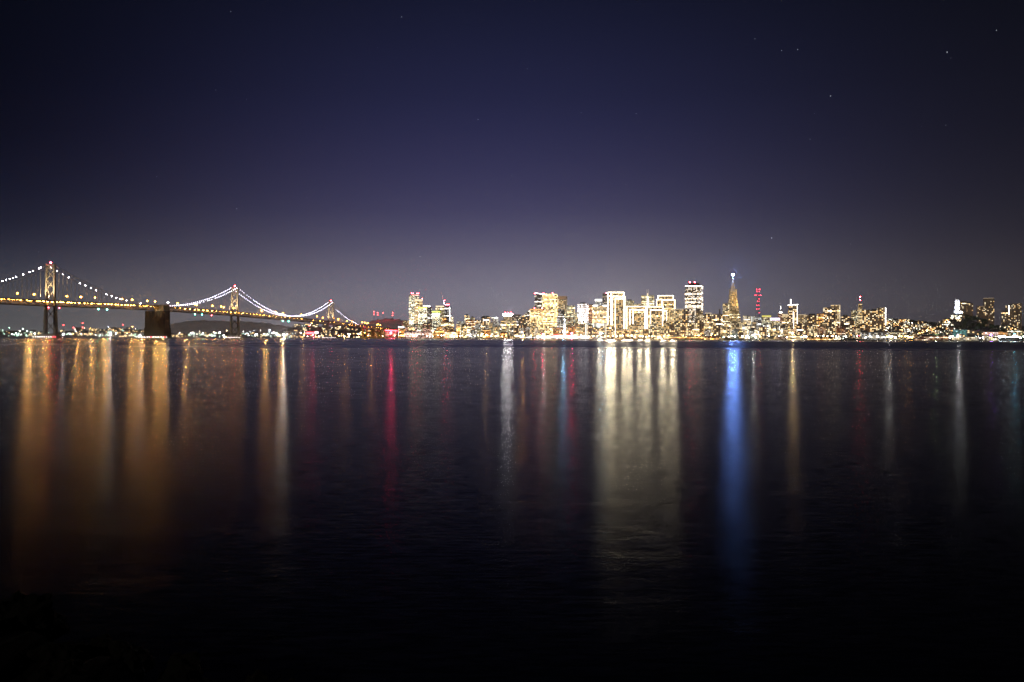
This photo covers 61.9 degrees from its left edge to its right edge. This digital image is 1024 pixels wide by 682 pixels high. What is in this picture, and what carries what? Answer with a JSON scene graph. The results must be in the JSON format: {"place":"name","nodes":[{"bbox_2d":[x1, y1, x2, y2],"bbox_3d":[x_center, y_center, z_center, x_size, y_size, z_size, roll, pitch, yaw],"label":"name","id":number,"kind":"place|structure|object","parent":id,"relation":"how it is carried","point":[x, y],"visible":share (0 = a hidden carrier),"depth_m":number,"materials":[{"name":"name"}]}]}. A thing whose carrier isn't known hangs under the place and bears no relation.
{"place":"outdoors","nodes":[
{"label":"outdoors","id":0,"kind":"place"},
{"bbox_2d":[0,631,138,681],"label":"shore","id":1,"kind":"structure","parent":0,"point":[17,664],"depth_m":7.48,"materials":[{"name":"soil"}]},
{"bbox_2d":[170,320,292,333],"bbox_3d":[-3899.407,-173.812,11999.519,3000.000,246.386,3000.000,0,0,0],"label":"hill ridge","id":2,"kind":"structure","parent":0,"point":[195,326],"depth_m":11428.30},
{"bbox_2d":[359,318,455,333],"bbox_3d":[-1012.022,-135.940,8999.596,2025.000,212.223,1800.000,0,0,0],"label":"hill ridge","id":3,"kind":"structure","parent":0,"point":[390,323],"depth_m":8733.65,"materials":[{"name":"black"}]},
{"bbox_2d":[0,337,1023,681],"bbox_3d":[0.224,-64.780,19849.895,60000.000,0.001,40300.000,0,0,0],"label":"water","id":4,"kind":"structure","parent":0,"point":[516,511],"depth_m":20.38,"materials":[{"name":"black liquid"}]},
{"bbox_2d":[0,262,395,337],"bbox_3d":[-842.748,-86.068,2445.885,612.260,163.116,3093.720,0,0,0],"label":"suspension bridge","id":5,"kind":"structure","parent":4,"relation":"in","point":[157,321],"depth_m":2147.20,"materials":[{"name":"metal"}]},
{"bbox_2d":[836,338,883,340],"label":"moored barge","id":6,"kind":"object","parent":4,"relation":"on","point":[849,339],"visible":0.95,"depth_m":2514.31},
{"bbox_2d":[0,318,1023,340],"bbox_3d":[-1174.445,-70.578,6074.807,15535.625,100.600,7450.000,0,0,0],"label":"city ground","id":7,"kind":"structure","parent":0,"point":[956,323],"depth_m":3254.90,"materials":[{"name":"black"}]},
{"bbox_2d":[385,329,396,337],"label":"exhibition hall","id":8,"kind":"structure","parent":7,"relation":"on","point":[388,334],"depth_m":3750.47,"materials":[{"name":"red"}]},
{"bbox_2d":[404,330,417,337],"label":"warehouse","id":9,"kind":"structure","parent":7,"relation":"on","point":[410,334],"depth_m":3584.84,"materials":[{"name":"white"}]},
{"bbox_2d":[409,293,418,324],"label":"apartment tower","id":10,"kind":"structure","parent":7,"relation":"on","point":[412,297],"depth_m":3880.95,"materials":[{"name":"beige glass"}]},
{"bbox_2d":[414,298,422,323],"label":"apartment tower","id":11,"kind":"structure","parent":7,"relation":"on","point":[418,302],"depth_m":3813.04,"materials":[{"name":"metal"}]},
{"bbox_2d":[418,307,426,324],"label":"apartment tower","id":12,"kind":"structure","parent":7,"relation":"on","point":[422,315],"depth_m":3748.48,"materials":[{"name":"beige glass"}]},
{"bbox_2d":[418,331,431,338],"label":"warehouse","id":13,"kind":"structure","parent":7,"relation":"on","point":[424,334],"depth_m":3527.75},
{"bbox_2d":[427,307,431,323],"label":"apartment tower","id":14,"kind":"structure","parent":7,"relation":"on","point":[429,314],"depth_m":3793.54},
{"bbox_2d":[432,311,439,323],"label":"apartment tower","id":15,"kind":"structure","parent":7,"relation":"on","point":[435,316],"depth_m":3693.50,"materials":[{"name":"beige glass"}]},
{"bbox_2d":[431,323,441,337],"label":"office building","id":16,"kind":"structure","parent":7,"relation":"on","point":[434,326],"depth_m":3606.80,"materials":[{"name":"beige glass"}]},
{"bbox_2d":[433,329,443,338],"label":"warehouse","id":17,"kind":"structure","parent":7,"relation":"on","point":[437,333],"depth_m":3479.37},
{"bbox_2d":[436,306,443,323],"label":"apartment tower","id":18,"kind":"structure","parent":7,"relation":"on","point":[440,309],"depth_m":3755.58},
{"bbox_2d":[444,304,450,320],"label":"apartment tower","id":19,"kind":"structure","parent":7,"relation":"on","point":[447,311],"depth_m":3708.73,"materials":[{"name":"metal"}]},
{"bbox_2d":[442,321,453,329],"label":"office building","id":20,"kind":"structure","parent":7,"relation":"on","point":[448,324],"depth_m":3539.30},
{"bbox_2d":[444,332,457,338],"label":"warehouse","id":21,"kind":"structure","parent":7,"relation":"on","point":[447,335],"depth_m":3425.40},
{"bbox_2d":[463,326,471,337],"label":"office building","id":22,"kind":"structure","parent":7,"relation":"on","point":[465,331],"depth_m":3467.02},
{"bbox_2d":[466,319,475,329],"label":"office building","id":23,"kind":"structure","parent":7,"relation":"on","point":[471,322],"depth_m":3518.64,"materials":[{"name":"brick"}]},
{"bbox_2d":[481,316,489,328],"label":"office building","id":24,"kind":"structure","parent":7,"relation":"on","point":[485,320],"depth_m":3481.84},
{"bbox_2d":[483,329,490,337],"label":"pier hall","id":25,"kind":"structure","parent":7,"relation":"on","point":[487,332],"depth_m":3305.97,"materials":[{"name":"orange"}]},
{"bbox_2d":[490,317,499,326],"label":"office building","id":26,"kind":"structure","parent":7,"relation":"on","point":[494,321],"depth_m":3507.79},
{"bbox_2d":[501,320,515,335],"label":"office building","id":27,"kind":"structure","parent":7,"relation":"on","point":[504,323],"depth_m":3368.12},
{"bbox_2d":[512,314,521,327],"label":"office building","id":28,"kind":"structure","parent":7,"relation":"on","point":[514,317],"depth_m":3453.19,"materials":[{"name":"metal"}]},
{"bbox_2d":[518,317,529,327],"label":"office building","id":29,"kind":"structure","parent":7,"relation":"on","point":[523,320],"depth_m":3331.74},
{"bbox_2d":[529,323,535,335],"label":"city block","id":30,"kind":"structure","parent":7,"relation":"on","point":[532,326],"depth_m":3231.97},
{"bbox_2d":[530,308,541,329],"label":"office building","id":31,"kind":"structure","parent":7,"relation":"on","point":[536,316],"depth_m":3311.96,"materials":[{"name":"metal"}]},
{"bbox_2d":[535,293,543,308],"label":"office building","id":32,"kind":"structure","parent":7,"relation":"on","point":[538,300],"depth_m":3423.91,"materials":[{"name":"metal"}]},
{"bbox_2d":[540,322,556,334],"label":"office building","id":33,"kind":"structure","parent":7,"relation":"on","point":[546,326],"depth_m":3190.53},
{"bbox_2d":[542,293,557,321],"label":"office building","id":34,"kind":"structure","parent":7,"relation":"on","point":[549,307],"depth_m":3297.29,"materials":[{"name":"metal"}]},
{"bbox_2d":[557,317,565,326],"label":"office building","id":35,"kind":"structure","parent":7,"relation":"on","point":[560,321],"depth_m":3174.68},
{"bbox_2d":[558,296,566,311],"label":"office building","id":36,"kind":"structure","parent":7,"relation":"on","point":[562,302],"depth_m":3328.79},
{"bbox_2d":[536,319,590,338],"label":"ferry terminal","id":37,"kind":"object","parent":7,"relation":"on","point":[564,336],"visible":1,"depth_m":2965.60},
{"bbox_2d":[564,305,576,324],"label":"office building","id":38,"kind":"structure","parent":7,"relation":"on","point":[570,311],"depth_m":3244.15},
{"bbox_2d":[568,327,575,334],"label":"office building","id":39,"kind":"structure","parent":7,"relation":"on","point":[571,330],"depth_m":3026.60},
{"bbox_2d":[567,317,577,326],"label":"office building","id":40,"kind":"structure","parent":7,"relation":"on","point":[572,321],"depth_m":3149.34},
{"bbox_2d":[578,302,587,322],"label":"office building","id":41,"kind":"structure","parent":7,"relation":"on","point":[582,312],"depth_m":3228.87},
{"bbox_2d":[587,304,592,322],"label":"office building","id":42,"kind":"structure","parent":7,"relation":"on","point":[590,313],"depth_m":3226.38,"materials":[{"name":"brick"}]},
{"bbox_2d":[585,323,607,336],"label":"hotel","id":43,"kind":"structure","parent":7,"relation":"on","point":[598,325],"depth_m":3049.01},
{"bbox_2d":[593,305,606,322],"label":"office building","id":44,"kind":"structure","parent":7,"relation":"on","point":[599,313],"depth_m":3170.12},
{"bbox_2d":[602,293,607,322],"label":"office building","id":45,"kind":"structure","parent":7,"relation":"on","point":[605,298],"depth_m":3281.75,"materials":[{"name":"metal"}]},
{"bbox_2d":[606,324,612,338],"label":"city block","id":46,"kind":"structure","parent":7,"relation":"on","point":[608,329],"depth_m":2943.44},
{"bbox_2d":[608,292,624,338],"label":"office building","id":47,"kind":"structure","parent":7,"relation":"on","point":[616,309],"depth_m":2998.46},
{"bbox_2d":[625,302,627,328],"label":"office building","id":48,"kind":"structure","parent":7,"relation":"on","point":[626,303],"depth_m":3024.84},
{"bbox_2d":[624,329,630,338],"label":"city block","id":49,"kind":"structure","parent":7,"relation":"on","point":[627,333],"depth_m":2872.29,"materials":[{"name":"beige"}]},
{"bbox_2d":[629,324,634,338],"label":"city block","id":50,"kind":"structure","parent":7,"relation":"on","point":[632,327],"depth_m":2898.86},
{"bbox_2d":[626,306,645,338],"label":"office building","id":51,"kind":"structure","parent":7,"relation":"on","point":[636,316],"depth_m":2958.75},
{"bbox_2d":[643,329,648,338],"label":"city block","id":52,"kind":"structure","parent":7,"relation":"on","point":[645,333],"depth_m":2839.79,"materials":[{"name":"beige"}]},
{"bbox_2d":[641,289,653,328],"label":"office building","id":53,"kind":"structure","parent":7,"relation":"on","point":[647,300],"depth_m":3247.52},
{"bbox_2d":[648,324,655,338],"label":"city block","id":54,"kind":"structure","parent":7,"relation":"on","point":[651,327],"depth_m":2870.79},
{"bbox_2d":[647,307,662,328],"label":"office building","id":55,"kind":"structure","parent":7,"relation":"on","point":[655,315],"depth_m":2925.71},
{"bbox_2d":[654,329,659,338],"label":"city block","id":56,"kind":"structure","parent":7,"relation":"on","point":[656,333],"depth_m":2812.92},
{"bbox_2d":[656,295,674,319],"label":"office building","id":57,"kind":"structure","parent":7,"relation":"on","point":[667,302],"depth_m":2982.76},
{"bbox_2d":[663,320,671,338],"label":"office building","id":58,"kind":"structure","parent":7,"relation":"on","point":[667,324],"depth_m":2847.56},
{"bbox_2d":[671,309,683,320],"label":"office building","id":59,"kind":"structure","parent":7,"relation":"on","point":[676,314],"depth_m":2941.71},
{"bbox_2d":[672,321,684,329],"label":"apartment block","id":60,"kind":"structure","parent":7,"relation":"on","point":[676,323],"depth_m":2841.22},
{"bbox_2d":[675,325,681,335],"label":"city block","id":61,"kind":"structure","parent":7,"relation":"on","point":[677,329],"depth_m":2819.14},
{"bbox_2d":[682,309,688,321],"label":"office building","id":62,"kind":"structure","parent":7,"relation":"on","point":[685,315],"depth_m":2959.31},
{"bbox_2d":[684,322,694,335],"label":"apartment block","id":63,"kind":"structure","parent":7,"relation":"on","point":[690,324],"depth_m":2825.41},
{"bbox_2d":[685,285,702,321],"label":"office building","id":64,"kind":"structure","parent":7,"relation":"on","point":[693,299],"depth_m":3030.42,"materials":[{"name":"stone"}]},
{"bbox_2d":[694,319,704,335],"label":"apartment block","id":65,"kind":"structure","parent":7,"relation":"on","point":[699,323],"depth_m":2849.65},
{"bbox_2d":[696,311,702,318],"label":"office building","id":66,"kind":"structure","parent":7,"relation":"on","point":[699,314],"depth_m":2963.42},
{"bbox_2d":[703,313,711,320],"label":"hotel","id":67,"kind":"structure","parent":7,"relation":"on","point":[707,316],"depth_m":3110.48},
{"bbox_2d":[705,321,712,335],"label":"office building","id":68,"kind":"structure","parent":7,"relation":"on","point":[708,324],"depth_m":2890.62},
{"bbox_2d":[703,336,719,339],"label":"pier shed","id":69,"kind":"structure","parent":7,"relation":"on","point":[711,337],"depth_m":2668.54,"materials":[{"name":"concrete"}]},
{"bbox_2d":[712,314,721,320],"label":"office building","id":70,"kind":"structure","parent":7,"relation":"on","point":[715,317],"depth_m":3079.28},
{"bbox_2d":[713,321,721,335],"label":"office building","id":71,"kind":"structure","parent":7,"relation":"on","point":[716,323],"depth_m":2872.30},
{"bbox_2d":[720,326,726,338],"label":"city block","id":72,"kind":"structure","parent":7,"relation":"on","point":[723,332],"depth_m":2780.28,"materials":[{"name":"beige"}]},
{"bbox_2d":[723,303,729,321],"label":"office building","id":73,"kind":"structure","parent":7,"relation":"on","point":[726,312],"depth_m":3092.76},
{"bbox_2d":[728,274,740,321],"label":"pyramid tower","id":74,"kind":"structure","parent":7,"relation":"on","point":[734,310],"depth_m":3132.66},
{"bbox_2d":[732,329,737,338],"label":"city block","id":75,"kind":"structure","parent":7,"relation":"on","point":[735,332],"depth_m":2738.87,"materials":[{"name":"grey"}]},
{"bbox_2d":[731,321,740,338],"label":"office building","id":76,"kind":"structure","parent":7,"relation":"on","point":[733,323],"depth_m":2866.88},
{"bbox_2d":[748,329,754,338],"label":"city block","id":77,"kind":"structure","parent":7,"relation":"on","point":[751,332],"depth_m":2741.80,"materials":[{"name":"white"}]},
{"bbox_2d":[759,326,766,338],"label":"city block","id":78,"kind":"structure","parent":7,"relation":"on","point":[762,330],"depth_m":2735.67,"materials":[{"name":"beige"}]},
{"bbox_2d":[762,315,770,324],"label":"office building","id":79,"kind":"structure","parent":7,"relation":"on","point":[765,319],"depth_m":2926.31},
{"bbox_2d":[760,336,774,339],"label":"pier shed","id":80,"kind":"structure","parent":7,"relation":"on","point":[767,337],"depth_m":2607.24,"materials":[{"name":"concrete"}]},
{"bbox_2d":[770,318,779,326],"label":"office building","id":81,"kind":"structure","parent":7,"relation":"on","point":[775,321],"depth_m":2856.75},
{"bbox_2d":[782,314,787,325],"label":"office building","id":82,"kind":"structure","parent":7,"relation":"on","point":[784,319],"depth_m":3008.31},
{"bbox_2d":[788,299,797,328],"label":"skyscraper","id":83,"kind":"structure","parent":7,"relation":"on","point":[792,313],"depth_m":2975.47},
{"bbox_2d":[787,335,801,339],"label":"pier shed","id":84,"kind":"structure","parent":7,"relation":"on","point":[793,337],"depth_m":2577.16,"materials":[{"name":"concrete"}]},
{"bbox_2d":[796,323,802,338],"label":"city block","id":85,"kind":"structure","parent":7,"relation":"on","point":[799,328],"depth_m":2891.71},
{"bbox_2d":[797,314,806,323],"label":"office building","id":86,"kind":"structure","parent":7,"relation":"on","point":[801,318],"depth_m":2984.47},
{"bbox_2d":[808,325,813,335],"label":"city block","id":87,"kind":"structure","parent":7,"relation":"on","point":[810,330],"depth_m":2732.77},
{"bbox_2d":[807,314,818,327],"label":"apartment block","id":88,"kind":"structure","parent":7,"relation":"on","point":[812,319],"depth_m":2996.83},
{"bbox_2d":[807,336,832,339],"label":"pier shed","id":89,"kind":"structure","parent":7,"relation":"on","point":[819,337],"depth_m":2560.72,"materials":[{"name":"concrete"}]},
{"bbox_2d":[817,326,823,335],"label":"city block","id":90,"kind":"structure","parent":7,"relation":"on","point":[820,330],"depth_m":2832.33,"materials":[{"name":"brick"}]},
{"bbox_2d":[823,308,830,321],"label":"apartment tower","id":91,"kind":"structure","parent":7,"relation":"on","point":[825,311],"depth_m":3003.80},
{"bbox_2d":[828,309,834,324],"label":"apartment tower","id":92,"kind":"structure","parent":7,"relation":"on","point":[831,315],"depth_m":2970.06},
{"bbox_2d":[831,305,839,323],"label":"apartment tower","id":93,"kind":"structure","parent":7,"relation":"on","point":[837,313],"depth_m":3021.97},
{"bbox_2d":[841,315,849,324],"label":"apartment block","id":94,"kind":"structure","parent":7,"relation":"on","point":[844,318],"depth_m":3040.35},
{"bbox_2d":[845,320,850,336],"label":"city block","id":95,"kind":"structure","parent":7,"relation":"on","point":[847,326],"depth_m":2998.09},
{"bbox_2d":[849,320,854,337],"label":"city block","id":96,"kind":"structure","parent":7,"relation":"on","point":[851,324],"depth_m":2985.73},
{"bbox_2d":[851,310,857,326],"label":"apartment block","id":97,"kind":"structure","parent":7,"relation":"on","point":[853,315],"depth_m":3115.15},
{"bbox_2d":[855,327,860,338],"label":"city block","id":98,"kind":"structure","parent":7,"relation":"on","point":[857,332],"depth_m":2646.66,"materials":[{"name":"beige"}]},
{"bbox_2d":[857,296,861,326],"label":"apartment tower","id":99,"kind":"structure","parent":7,"relation":"on","point":[859,316],"depth_m":3133.84,"materials":[{"name":"concrete"}]},
{"bbox_2d":[853,330,870,339],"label":"apartment block","id":100,"kind":"structure","parent":7,"relation":"on","point":[866,334],"depth_m":2694.52,"materials":[{"name":"white"}]},
{"bbox_2d":[862,310,869,331],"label":"apartment block","id":101,"kind":"structure","parent":7,"relation":"on","point":[866,317],"depth_m":3115.54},
{"bbox_2d":[870,309,877,331],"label":"apartment block","id":102,"kind":"structure","parent":7,"relation":"on","point":[873,319],"depth_m":3100.12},
{"bbox_2d":[871,330,888,339],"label":"apartment block","id":103,"kind":"structure","parent":7,"relation":"on","point":[882,335],"depth_m":2686.24,"materials":[{"name":"white"}]},
{"bbox_2d":[877,308,885,330],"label":"apartment block","id":104,"kind":"structure","parent":7,"relation":"on","point":[882,319],"depth_m":3103.21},
{"bbox_2d":[889,330,906,339],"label":"apartment block","id":105,"kind":"structure","parent":7,"relation":"on","point":[896,333],"depth_m":2679.66,"materials":[{"name":"white"}]},
{"bbox_2d":[914,335,929,340],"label":"pier shed","id":106,"kind":"structure","parent":7,"relation":"on","point":[921,337],"depth_m":2488.68,"materials":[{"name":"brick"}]},
{"bbox_2d":[929,334,948,340],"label":"pier shed","id":107,"kind":"structure","parent":7,"relation":"on","point":[935,337],"depth_m":2479.65,"materials":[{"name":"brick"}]},
{"bbox_2d":[953,299,961,314],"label":"column tower","id":108,"kind":"structure","parent":7,"relation":"on","point":[956,311],"depth_m":2773.52,"materials":[{"name":"grey stone"}]},
{"bbox_2d":[953,329,966,335],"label":"office building","id":109,"kind":"structure","parent":7,"relation":"on","point":[959,331],"depth_m":2618.70,"materials":[{"name":"teal"}]},
{"bbox_2d":[960,301,966,317],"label":"apartment tower","id":110,"kind":"structure","parent":7,"relation":"on","point":[963,307],"depth_m":3382.09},
{"bbox_2d":[952,336,979,340],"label":"pier shed","id":111,"kind":"structure","parent":7,"relation":"on","point":[969,338],"depth_m":2460.27,"materials":[{"name":"concrete"}]},
{"bbox_2d":[967,302,972,315],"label":"apartment tower","id":112,"kind":"structure","parent":7,"relation":"on","point":[969,308],"depth_m":3379.66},
{"bbox_2d":[967,330,983,334],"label":"office building","id":113,"kind":"structure","parent":7,"relation":"on","point":[971,332],"depth_m":2616.97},
{"bbox_2d":[977,306,986,325],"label":"apartment block","id":114,"kind":"structure","parent":7,"relation":"on","point":[982,311],"depth_m":3344.06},
{"bbox_2d":[983,298,993,328],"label":"apartment tower","id":115,"kind":"structure","parent":7,"relation":"on","point":[988,303],"depth_m":3358.70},
{"bbox_2d":[982,335,999,340],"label":"pier shed","id":116,"kind":"structure","parent":7,"relation":"on","point":[990,337],"depth_m":2443.74,"materials":[{"name":"concrete"}]},
{"bbox_2d":[1001,311,1007,324],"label":"apartment block","id":117,"kind":"structure","parent":7,"relation":"on","point":[1004,317],"depth_m":3315.09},
{"bbox_2d":[1005,304,1013,325],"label":"apartment tower","id":118,"kind":"structure","parent":7,"relation":"on","point":[1009,308],"depth_m":3327.92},
{"bbox_2d":[1007,330,1022,336],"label":"office building","id":119,"kind":"structure","parent":7,"relation":"on","point":[1017,333],"depth_m":2610.96,"materials":[{"name":"white"}]},
{"bbox_2d":[1012,303,1021,329],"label":"apartment tower","id":120,"kind":"structure","parent":7,"relation":"on","point":[1018,316],"depth_m":3326.09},
{"bbox_2d":[0,0,1023,333],"label":"sky","id":121,"kind":"structure","parent":0,"point":[366,153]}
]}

